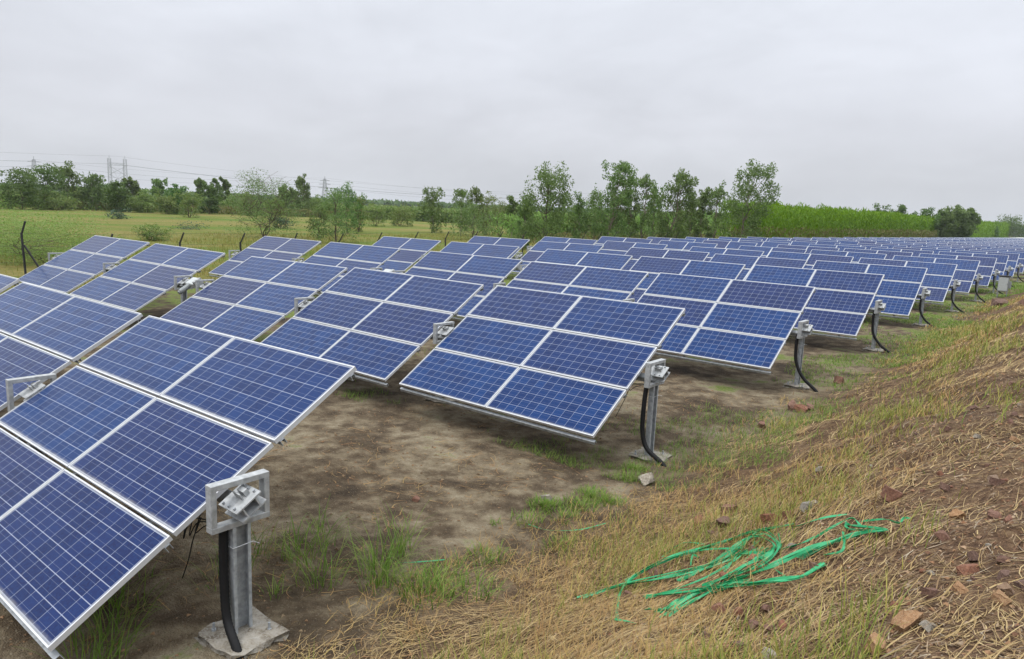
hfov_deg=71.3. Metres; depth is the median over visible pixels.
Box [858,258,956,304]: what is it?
solar table
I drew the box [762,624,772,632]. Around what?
brick fragment
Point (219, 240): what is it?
meadow grass
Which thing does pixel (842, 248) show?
solar table
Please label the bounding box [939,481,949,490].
brick fragment
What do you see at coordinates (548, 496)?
stone
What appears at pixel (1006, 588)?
brick fragment
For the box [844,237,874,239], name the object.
solar table
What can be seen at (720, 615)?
dry straw
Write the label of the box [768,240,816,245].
solar table
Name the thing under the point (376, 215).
shrub
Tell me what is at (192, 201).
shrub
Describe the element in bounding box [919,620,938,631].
stone
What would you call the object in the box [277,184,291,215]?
tree
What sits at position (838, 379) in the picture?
brick fragment
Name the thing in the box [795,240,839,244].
solar table
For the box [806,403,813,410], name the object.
brick fragment
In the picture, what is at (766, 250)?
solar table
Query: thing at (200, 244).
fence wire
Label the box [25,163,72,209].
tree
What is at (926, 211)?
tree
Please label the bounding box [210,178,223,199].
tree
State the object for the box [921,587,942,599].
brick fragment
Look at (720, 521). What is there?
brick fragment
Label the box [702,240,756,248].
solar table
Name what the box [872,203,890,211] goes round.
tree
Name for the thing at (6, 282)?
solar table
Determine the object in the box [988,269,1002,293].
support post
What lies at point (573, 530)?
plastic strap
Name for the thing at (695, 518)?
brick fragment
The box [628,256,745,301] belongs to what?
solar table
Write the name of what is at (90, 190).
tree
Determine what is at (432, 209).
tree
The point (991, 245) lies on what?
solar table
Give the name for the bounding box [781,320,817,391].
support post
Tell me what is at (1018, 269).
support post
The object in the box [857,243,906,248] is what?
solar table
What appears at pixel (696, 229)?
tree
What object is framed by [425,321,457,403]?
support post
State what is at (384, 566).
green grass
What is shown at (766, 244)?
solar table
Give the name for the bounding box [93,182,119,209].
tree
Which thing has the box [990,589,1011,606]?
brick fragment
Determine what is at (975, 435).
stone
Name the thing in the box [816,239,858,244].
solar table
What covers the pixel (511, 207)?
tree
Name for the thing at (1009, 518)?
brick fragment
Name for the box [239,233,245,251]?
fence post
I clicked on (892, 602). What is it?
brick fragment
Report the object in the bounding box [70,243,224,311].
solar table
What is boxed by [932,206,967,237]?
tree
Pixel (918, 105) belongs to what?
sky
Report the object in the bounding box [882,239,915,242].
solar table
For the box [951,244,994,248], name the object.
solar table
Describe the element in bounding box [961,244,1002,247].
solar table
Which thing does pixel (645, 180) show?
tree
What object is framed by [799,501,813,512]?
stone
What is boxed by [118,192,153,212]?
shrub
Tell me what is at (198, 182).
tree
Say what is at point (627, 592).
brick fragment
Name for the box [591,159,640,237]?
tree
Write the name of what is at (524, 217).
tree
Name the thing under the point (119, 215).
shrub
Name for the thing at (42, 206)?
shrub
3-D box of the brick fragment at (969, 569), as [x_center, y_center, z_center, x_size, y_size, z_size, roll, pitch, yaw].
[2.465,1.305,3.859,0.100,0.071,0.076,-4,-12,-9]
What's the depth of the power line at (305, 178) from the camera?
575.02 m
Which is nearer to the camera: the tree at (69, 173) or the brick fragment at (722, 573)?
the brick fragment at (722, 573)
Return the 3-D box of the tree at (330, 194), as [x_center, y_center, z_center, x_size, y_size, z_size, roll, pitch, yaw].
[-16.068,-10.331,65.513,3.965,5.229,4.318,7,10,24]
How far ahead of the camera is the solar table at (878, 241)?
83.42 m
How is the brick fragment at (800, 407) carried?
on the ground at (366, 412)
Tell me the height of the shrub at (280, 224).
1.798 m
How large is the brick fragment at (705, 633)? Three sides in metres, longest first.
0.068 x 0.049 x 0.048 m
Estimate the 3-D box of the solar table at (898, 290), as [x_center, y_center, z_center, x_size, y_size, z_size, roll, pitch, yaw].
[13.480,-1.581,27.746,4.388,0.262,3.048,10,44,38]
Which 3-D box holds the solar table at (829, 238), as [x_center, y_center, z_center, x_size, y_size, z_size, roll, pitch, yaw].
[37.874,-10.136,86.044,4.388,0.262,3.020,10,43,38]
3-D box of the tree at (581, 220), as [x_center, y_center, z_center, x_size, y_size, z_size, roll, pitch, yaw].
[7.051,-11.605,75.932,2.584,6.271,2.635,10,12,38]
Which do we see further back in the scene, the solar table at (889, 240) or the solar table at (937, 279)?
the solar table at (889, 240)
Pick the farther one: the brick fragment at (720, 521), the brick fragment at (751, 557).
the brick fragment at (720, 521)
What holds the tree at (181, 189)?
on the ground at (366, 412)
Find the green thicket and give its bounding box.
[711,198,1010,238]
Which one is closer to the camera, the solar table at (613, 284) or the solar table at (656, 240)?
the solar table at (613, 284)
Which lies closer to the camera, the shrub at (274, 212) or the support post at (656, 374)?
the support post at (656, 374)
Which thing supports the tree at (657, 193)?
on the ground at (366, 412)
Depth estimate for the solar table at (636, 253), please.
33.84 m
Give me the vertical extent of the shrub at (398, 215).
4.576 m
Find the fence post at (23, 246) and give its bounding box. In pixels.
[20,221,39,274]
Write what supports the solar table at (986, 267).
on the support post at (997, 272)
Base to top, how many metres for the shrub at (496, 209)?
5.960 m
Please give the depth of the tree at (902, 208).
203.45 m
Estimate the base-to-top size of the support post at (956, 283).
1.554 m
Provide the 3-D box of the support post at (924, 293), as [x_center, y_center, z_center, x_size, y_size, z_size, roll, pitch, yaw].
[15.173,-0.767,26.390,1.140,1.534,0.548,10,12,38]
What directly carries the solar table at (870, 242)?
on the support post
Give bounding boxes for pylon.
[30,156,38,180]
[107,156,127,182]
[318,179,330,198]
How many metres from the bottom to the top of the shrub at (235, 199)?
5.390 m
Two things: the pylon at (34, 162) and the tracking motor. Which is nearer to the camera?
the tracking motor
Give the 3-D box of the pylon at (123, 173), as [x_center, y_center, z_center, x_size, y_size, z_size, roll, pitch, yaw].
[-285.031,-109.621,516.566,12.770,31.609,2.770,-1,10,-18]
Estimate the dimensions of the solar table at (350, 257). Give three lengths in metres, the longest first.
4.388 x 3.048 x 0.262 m
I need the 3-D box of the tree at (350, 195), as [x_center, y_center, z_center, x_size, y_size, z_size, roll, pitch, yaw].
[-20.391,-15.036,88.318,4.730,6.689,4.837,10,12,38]
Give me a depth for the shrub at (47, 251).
35.86 m
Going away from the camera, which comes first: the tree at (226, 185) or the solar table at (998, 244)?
the solar table at (998, 244)
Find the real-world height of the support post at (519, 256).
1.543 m
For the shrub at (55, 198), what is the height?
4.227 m
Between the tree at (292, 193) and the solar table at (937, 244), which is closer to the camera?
the solar table at (937, 244)
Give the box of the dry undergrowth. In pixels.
[1,199,938,242]
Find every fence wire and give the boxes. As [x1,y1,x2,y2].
[18,232,667,234]
[26,236,728,246]
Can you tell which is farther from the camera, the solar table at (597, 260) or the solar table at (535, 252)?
the solar table at (535, 252)
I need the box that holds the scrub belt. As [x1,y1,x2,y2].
[0,189,647,239]
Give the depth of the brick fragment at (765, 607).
4.31 m
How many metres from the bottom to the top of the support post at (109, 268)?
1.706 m
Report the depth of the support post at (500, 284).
21.31 m
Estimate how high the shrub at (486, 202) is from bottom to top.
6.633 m
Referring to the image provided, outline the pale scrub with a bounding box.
[486,211,733,238]
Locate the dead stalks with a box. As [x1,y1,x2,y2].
[19,378,828,658]
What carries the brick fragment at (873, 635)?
on the ground at (366, 412)
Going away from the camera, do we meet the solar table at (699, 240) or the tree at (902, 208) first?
the solar table at (699, 240)
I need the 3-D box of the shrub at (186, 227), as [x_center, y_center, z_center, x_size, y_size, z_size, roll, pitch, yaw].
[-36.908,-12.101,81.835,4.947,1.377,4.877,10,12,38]
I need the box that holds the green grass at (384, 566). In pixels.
[14,280,1023,658]
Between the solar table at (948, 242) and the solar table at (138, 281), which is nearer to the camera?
the solar table at (138, 281)
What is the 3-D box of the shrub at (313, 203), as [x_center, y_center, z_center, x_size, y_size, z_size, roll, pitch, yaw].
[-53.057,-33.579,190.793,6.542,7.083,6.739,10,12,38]
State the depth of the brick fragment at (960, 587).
3.56 m
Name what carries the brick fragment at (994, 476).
on the ground at (366, 412)
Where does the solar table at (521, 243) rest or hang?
on the support post
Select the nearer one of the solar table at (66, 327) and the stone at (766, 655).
the stone at (766, 655)
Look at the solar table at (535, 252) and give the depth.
37.42 m
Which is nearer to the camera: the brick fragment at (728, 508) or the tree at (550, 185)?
the brick fragment at (728, 508)
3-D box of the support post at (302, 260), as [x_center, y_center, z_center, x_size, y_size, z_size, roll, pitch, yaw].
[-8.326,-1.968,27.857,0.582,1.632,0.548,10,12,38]
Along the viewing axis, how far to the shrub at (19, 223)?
40.01 m
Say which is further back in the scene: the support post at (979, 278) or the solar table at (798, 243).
the solar table at (798, 243)
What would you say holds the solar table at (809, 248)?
on the support post
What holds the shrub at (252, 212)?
on the ground at (366, 412)
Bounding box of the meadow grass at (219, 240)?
[0,231,535,290]
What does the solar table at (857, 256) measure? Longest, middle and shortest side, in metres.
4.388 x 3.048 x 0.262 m
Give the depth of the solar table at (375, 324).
14.70 m
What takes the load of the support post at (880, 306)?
on the ground at (366, 412)
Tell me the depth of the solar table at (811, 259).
36.10 m
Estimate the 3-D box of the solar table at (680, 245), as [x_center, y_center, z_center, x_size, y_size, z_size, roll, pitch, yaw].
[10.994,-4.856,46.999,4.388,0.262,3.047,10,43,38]
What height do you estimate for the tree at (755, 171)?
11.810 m
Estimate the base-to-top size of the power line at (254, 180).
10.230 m
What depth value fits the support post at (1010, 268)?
46.83 m
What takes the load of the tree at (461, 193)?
on the ground at (366, 412)
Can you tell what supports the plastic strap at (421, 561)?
on the ground at (366, 412)
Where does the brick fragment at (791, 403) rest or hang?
on the ground at (366, 412)
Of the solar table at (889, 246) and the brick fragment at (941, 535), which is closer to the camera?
the brick fragment at (941, 535)
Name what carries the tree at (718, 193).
on the ground at (366, 412)
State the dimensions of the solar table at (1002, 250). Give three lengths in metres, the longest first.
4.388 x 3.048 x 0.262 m
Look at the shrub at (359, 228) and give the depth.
95.36 m
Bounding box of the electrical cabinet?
[996,275,1011,296]
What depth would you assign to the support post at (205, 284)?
18.89 m
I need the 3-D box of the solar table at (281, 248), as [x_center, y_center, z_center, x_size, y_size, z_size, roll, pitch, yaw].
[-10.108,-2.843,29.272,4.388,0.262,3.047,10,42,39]
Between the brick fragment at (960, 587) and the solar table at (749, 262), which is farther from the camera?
the solar table at (749, 262)
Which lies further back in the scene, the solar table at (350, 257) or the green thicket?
the green thicket
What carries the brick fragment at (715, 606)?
on the ground at (366, 412)
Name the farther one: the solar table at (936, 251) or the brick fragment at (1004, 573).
the solar table at (936, 251)
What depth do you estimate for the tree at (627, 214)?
78.07 m
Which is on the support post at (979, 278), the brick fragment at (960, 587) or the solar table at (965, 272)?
the solar table at (965, 272)
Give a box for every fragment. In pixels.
[411,495,419,501]
[621,590,630,598]
[647,566,661,578]
[693,515,702,523]
[702,631,710,639]
[712,602,725,614]
[716,516,731,527]
[719,571,729,581]
[720,504,738,515]
[730,640,745,651]
[732,606,742,615]
[746,553,756,562]
[746,619,760,631]
[756,421,765,427]
[760,513,779,524]
[761,604,771,610]
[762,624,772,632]
[778,619,786,630]
[782,510,792,519]
[788,399,795,409]
[793,404,807,412]
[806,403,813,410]
[807,561,819,571]
[833,376,843,383]
[865,632,887,656]
[880,484,902,502]
[889,600,897,608]
[890,610,923,633]
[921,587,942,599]
[934,530,950,541]
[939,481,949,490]
[948,508,965,519]
[951,580,968,593]
[956,563,979,575]
[967,551,979,560]
[969,405,979,409]
[987,474,998,482]
[987,509,1002,520]
[989,477,1004,485]
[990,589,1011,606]
[991,298,1007,305]
[996,555,1010,562]
[996,569,1009,579]
[996,582,1014,596]
[1003,514,1012,523]
[1009,436,1020,442]
[1013,579,1023,591]
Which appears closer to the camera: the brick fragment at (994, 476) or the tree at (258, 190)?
the brick fragment at (994, 476)
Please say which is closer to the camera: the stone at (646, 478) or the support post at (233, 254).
the stone at (646, 478)
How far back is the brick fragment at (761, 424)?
12.81 m
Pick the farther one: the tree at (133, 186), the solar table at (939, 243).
the tree at (133, 186)
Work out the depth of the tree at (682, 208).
89.51 m
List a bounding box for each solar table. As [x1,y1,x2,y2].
[0,274,19,292]
[0,282,142,410]
[0,315,356,658]
[18,235,149,292]
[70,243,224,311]
[160,256,347,340]
[209,236,320,277]
[261,267,483,386]
[304,242,400,294]
[372,236,440,272]
[399,285,685,444]
[405,251,522,320]
[440,242,519,257]
[467,236,529,258]
[506,261,648,300]
[510,241,603,274]
[535,249,632,269]
[540,236,597,244]
[594,236,651,244]
[598,241,667,254]
[622,247,709,269]
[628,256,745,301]
[637,272,815,374]
[647,237,695,243]
[658,240,717,250]
[685,237,731,242]
[689,246,763,260]
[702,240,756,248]
[709,254,807,279]
[718,237,762,241]
[738,245,806,256]
[739,240,789,247]
[745,265,884,339]
[747,237,788,241]
[767,251,853,268]
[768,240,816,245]
[772,237,810,240]
[777,244,839,253]
[794,237,830,240]
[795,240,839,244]
[809,244,865,250]
[810,249,886,262]
[812,237,847,239]
[812,260,927,318]
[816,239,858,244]
[835,243,887,249]
[837,239,876,243]
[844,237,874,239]
[844,248,912,259]
[853,239,890,242]
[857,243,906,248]
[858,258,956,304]
[869,239,904,242]
[870,247,933,256]
[876,243,922,247]
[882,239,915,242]
[892,242,935,246]
[892,247,950,253]
[892,255,979,294]
[905,239,935,241]
[906,242,946,245]
[910,246,964,251]
[919,242,957,244]
[919,253,996,287]
[926,245,976,250]
[930,241,966,244]
[938,251,1008,282]
[939,245,986,249]
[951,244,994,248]
[955,250,1019,277]
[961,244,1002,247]
[969,249,1023,273]
[972,244,1008,246]
[978,243,1014,246]
[981,248,1023,270]
[985,243,1018,245]
[991,248,1023,250]
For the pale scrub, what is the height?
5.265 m
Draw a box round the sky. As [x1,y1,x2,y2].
[0,0,1023,223]
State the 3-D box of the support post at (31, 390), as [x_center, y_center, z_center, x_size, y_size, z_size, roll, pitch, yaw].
[-5.588,1.280,8.390,0.582,1.486,0.548,10,12,38]
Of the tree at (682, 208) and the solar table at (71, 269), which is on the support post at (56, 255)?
the solar table at (71, 269)
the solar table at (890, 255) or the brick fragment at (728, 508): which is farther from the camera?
the solar table at (890, 255)
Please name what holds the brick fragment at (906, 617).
on the ground at (366, 412)
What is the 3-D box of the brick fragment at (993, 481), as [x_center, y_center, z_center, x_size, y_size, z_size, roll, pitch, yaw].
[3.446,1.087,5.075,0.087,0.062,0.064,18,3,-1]
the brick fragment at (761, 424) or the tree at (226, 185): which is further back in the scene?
the tree at (226, 185)
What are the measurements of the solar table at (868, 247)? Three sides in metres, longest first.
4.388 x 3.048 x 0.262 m
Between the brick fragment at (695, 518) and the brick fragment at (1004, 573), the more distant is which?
the brick fragment at (695, 518)
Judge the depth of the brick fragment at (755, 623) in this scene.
4.22 m
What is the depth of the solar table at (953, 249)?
62.13 m
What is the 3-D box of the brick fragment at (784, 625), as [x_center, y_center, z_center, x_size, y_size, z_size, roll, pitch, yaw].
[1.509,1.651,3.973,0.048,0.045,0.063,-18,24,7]
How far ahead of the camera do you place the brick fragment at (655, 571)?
6.06 m
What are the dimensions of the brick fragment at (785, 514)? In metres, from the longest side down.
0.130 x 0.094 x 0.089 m
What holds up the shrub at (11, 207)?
on the ground at (366, 412)
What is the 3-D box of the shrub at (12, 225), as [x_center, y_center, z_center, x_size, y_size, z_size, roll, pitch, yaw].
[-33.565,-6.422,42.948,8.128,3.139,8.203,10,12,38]
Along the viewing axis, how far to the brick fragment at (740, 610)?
4.42 m
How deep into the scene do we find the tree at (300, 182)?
183.63 m
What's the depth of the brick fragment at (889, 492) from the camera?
5.36 m
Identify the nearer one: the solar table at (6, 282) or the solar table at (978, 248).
the solar table at (6, 282)
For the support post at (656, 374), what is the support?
on the ground at (366, 412)
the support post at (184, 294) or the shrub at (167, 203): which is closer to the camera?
the support post at (184, 294)
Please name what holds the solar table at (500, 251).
on the support post
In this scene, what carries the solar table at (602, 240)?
on the support post
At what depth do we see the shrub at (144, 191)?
154.46 m
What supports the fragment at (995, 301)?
on the ground at (366, 412)
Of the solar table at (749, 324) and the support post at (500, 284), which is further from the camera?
the support post at (500, 284)
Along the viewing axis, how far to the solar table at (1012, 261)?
52.95 m
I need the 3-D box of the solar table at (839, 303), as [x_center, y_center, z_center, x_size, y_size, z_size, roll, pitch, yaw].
[9.131,-0.918,22.578,4.388,0.262,3.048,10,45,39]
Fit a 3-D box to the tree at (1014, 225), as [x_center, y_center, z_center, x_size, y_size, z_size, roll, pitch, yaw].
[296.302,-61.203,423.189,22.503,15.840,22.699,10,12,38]
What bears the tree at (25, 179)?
on the ground at (366, 412)
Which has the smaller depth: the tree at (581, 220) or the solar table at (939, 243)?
the tree at (581, 220)
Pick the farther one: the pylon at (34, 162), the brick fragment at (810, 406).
the pylon at (34, 162)
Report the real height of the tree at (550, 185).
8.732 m
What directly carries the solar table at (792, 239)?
on the support post
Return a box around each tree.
[0,167,46,209]
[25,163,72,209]
[52,160,84,209]
[76,171,106,209]
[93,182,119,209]
[101,180,133,211]
[121,176,141,201]
[150,177,168,212]
[162,183,192,214]
[193,177,205,197]
[197,181,221,213]
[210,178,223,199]
[218,167,305,237]
[218,176,231,201]
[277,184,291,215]
[287,187,298,203]
[292,174,311,216]
[304,198,333,237]
[310,187,358,242]
[329,181,367,233]
[417,186,446,232]
[445,198,504,239]
[451,188,474,233]
[467,185,484,233]
[504,195,519,236]
[512,196,535,247]
[518,161,576,242]
[567,191,590,238]
[583,189,609,239]
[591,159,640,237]
[606,197,632,237]
[616,175,639,237]
[632,174,657,238]
[642,179,665,237]
[655,167,698,238]
[670,205,696,236]
[683,192,701,236]
[692,187,712,237]
[701,179,734,237]
[724,158,781,237]
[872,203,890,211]
[888,204,910,214]
[911,207,940,235]
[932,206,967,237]
[944,204,981,237]
[984,220,1001,236]
[997,214,1023,237]
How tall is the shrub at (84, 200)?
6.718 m
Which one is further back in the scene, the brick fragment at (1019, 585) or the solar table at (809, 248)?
the solar table at (809, 248)
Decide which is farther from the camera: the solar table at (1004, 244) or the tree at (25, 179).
the tree at (25, 179)
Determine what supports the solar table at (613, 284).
on the support post at (632, 300)
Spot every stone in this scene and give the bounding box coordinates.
[541,494,551,500]
[638,472,654,484]
[761,647,776,658]
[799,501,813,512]
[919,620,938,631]
[973,433,980,438]
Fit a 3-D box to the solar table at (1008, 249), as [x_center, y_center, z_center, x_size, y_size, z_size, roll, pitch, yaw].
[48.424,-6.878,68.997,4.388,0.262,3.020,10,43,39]
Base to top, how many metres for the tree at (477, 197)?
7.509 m
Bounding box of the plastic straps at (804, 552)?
[577,514,909,623]
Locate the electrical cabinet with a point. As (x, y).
(1004, 284)
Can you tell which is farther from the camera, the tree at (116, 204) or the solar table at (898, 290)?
the tree at (116, 204)
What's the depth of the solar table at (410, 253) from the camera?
34.03 m
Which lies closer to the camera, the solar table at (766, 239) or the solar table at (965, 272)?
the solar table at (965, 272)
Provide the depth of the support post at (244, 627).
5.58 m
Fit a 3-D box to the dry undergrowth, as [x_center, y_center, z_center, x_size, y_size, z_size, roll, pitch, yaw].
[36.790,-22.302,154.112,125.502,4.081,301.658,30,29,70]
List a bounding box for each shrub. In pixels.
[0,188,23,208]
[0,195,108,256]
[0,208,129,265]
[0,215,33,249]
[19,188,58,209]
[41,190,81,210]
[65,180,96,209]
[104,207,130,218]
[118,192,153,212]
[130,222,174,240]
[134,187,158,212]
[153,194,181,214]
[167,217,209,229]
[173,189,203,217]
[226,193,247,214]
[236,191,259,215]
[260,197,288,227]
[272,217,294,228]
[307,191,322,215]
[347,195,368,231]
[361,201,389,226]
[387,202,415,226]
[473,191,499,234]
[488,195,514,236]
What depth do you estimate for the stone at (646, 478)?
9.75 m
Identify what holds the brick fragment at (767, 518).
on the ground at (366, 412)
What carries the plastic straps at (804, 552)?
on the ground at (366, 412)
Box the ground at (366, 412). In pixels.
[0,206,1023,658]
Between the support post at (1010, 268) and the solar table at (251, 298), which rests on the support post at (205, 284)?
the solar table at (251, 298)
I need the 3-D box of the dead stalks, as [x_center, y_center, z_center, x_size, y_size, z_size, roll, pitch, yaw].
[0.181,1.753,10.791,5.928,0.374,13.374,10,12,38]
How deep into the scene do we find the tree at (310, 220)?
73.05 m
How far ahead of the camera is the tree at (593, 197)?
77.70 m
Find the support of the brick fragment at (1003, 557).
on the ground at (366, 412)
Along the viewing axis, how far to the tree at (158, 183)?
159.05 m
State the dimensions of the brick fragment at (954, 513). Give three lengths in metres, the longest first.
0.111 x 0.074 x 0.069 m
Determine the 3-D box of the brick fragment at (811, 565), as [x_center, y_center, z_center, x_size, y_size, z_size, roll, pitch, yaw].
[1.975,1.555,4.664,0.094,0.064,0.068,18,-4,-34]
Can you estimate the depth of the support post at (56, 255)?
25.33 m
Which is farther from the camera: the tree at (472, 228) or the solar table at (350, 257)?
the tree at (472, 228)
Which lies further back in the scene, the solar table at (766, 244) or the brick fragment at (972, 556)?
the solar table at (766, 244)
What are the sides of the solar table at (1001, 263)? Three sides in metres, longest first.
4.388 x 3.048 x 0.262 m
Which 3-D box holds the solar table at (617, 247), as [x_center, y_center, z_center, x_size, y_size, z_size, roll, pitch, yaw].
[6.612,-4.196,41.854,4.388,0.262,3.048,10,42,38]
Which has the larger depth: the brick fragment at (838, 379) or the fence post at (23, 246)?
the fence post at (23, 246)
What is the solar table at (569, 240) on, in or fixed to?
on the support post
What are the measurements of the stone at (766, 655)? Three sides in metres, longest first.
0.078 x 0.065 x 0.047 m
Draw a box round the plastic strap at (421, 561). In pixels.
[397,559,444,562]
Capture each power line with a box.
[120,164,458,196]
[126,157,521,192]
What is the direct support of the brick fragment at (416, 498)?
on the ground at (366, 412)
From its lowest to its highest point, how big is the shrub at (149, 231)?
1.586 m
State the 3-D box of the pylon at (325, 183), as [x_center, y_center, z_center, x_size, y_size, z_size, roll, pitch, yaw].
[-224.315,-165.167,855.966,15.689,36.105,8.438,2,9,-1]
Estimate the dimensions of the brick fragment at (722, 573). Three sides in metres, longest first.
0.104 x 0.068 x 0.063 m
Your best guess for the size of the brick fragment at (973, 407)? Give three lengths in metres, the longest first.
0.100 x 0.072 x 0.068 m
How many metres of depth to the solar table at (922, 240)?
104.08 m
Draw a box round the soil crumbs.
[0,368,833,658]
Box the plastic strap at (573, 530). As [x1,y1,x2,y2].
[528,523,605,530]
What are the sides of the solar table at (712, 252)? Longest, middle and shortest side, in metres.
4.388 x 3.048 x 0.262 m
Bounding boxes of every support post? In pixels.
[5,373,56,455]
[48,253,62,260]
[103,262,119,273]
[174,275,192,302]
[182,469,289,658]
[195,279,214,292]
[228,250,239,258]
[292,258,303,261]
[294,297,314,314]
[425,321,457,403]
[493,283,505,288]
[512,252,522,278]
[615,358,672,466]
[623,298,634,301]
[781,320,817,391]
[862,300,890,352]
[912,288,934,327]
[944,279,964,312]
[969,274,986,302]
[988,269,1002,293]
[1005,266,1013,287]
[1013,263,1023,282]
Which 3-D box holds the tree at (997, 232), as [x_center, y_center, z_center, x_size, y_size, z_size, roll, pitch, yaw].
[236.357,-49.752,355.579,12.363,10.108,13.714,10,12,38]
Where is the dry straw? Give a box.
[248,301,1023,658]
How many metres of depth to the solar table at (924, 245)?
75.04 m
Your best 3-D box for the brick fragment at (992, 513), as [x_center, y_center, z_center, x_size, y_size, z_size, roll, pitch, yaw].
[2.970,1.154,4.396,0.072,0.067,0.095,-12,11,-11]
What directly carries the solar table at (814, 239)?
on the support post
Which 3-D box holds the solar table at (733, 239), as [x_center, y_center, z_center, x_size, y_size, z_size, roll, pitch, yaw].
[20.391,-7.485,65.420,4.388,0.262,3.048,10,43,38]
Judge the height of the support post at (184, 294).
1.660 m
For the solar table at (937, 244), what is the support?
on the support post
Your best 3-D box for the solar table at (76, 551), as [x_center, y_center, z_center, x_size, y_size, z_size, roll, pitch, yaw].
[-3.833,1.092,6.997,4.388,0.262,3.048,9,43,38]
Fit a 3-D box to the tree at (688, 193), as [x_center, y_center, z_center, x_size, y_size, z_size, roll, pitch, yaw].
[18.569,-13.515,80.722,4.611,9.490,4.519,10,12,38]
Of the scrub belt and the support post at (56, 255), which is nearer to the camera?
the support post at (56, 255)
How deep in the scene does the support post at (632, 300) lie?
18.68 m
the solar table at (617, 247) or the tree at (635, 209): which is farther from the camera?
the tree at (635, 209)
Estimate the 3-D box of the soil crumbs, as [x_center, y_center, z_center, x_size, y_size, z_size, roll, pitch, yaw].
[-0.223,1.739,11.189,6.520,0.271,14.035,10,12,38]
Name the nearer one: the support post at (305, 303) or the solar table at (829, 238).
the support post at (305, 303)
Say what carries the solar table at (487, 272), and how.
on the support post
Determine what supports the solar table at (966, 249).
on the support post
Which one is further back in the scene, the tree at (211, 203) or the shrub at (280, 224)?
the tree at (211, 203)
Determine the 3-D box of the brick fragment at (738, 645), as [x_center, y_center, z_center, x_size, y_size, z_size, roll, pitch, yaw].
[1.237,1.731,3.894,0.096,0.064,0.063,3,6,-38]
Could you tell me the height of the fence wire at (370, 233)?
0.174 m
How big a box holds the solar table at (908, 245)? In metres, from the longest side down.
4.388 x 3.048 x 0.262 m
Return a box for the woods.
[0,183,1023,236]
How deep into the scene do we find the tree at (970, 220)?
207.40 m
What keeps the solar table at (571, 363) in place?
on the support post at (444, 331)
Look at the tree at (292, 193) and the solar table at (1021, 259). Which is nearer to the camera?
the solar table at (1021, 259)
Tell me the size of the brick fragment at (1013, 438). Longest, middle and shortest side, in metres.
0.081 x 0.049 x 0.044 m
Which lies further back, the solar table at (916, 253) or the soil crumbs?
the solar table at (916, 253)
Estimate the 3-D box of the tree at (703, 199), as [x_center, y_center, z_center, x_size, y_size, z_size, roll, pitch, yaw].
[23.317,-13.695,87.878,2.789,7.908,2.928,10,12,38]

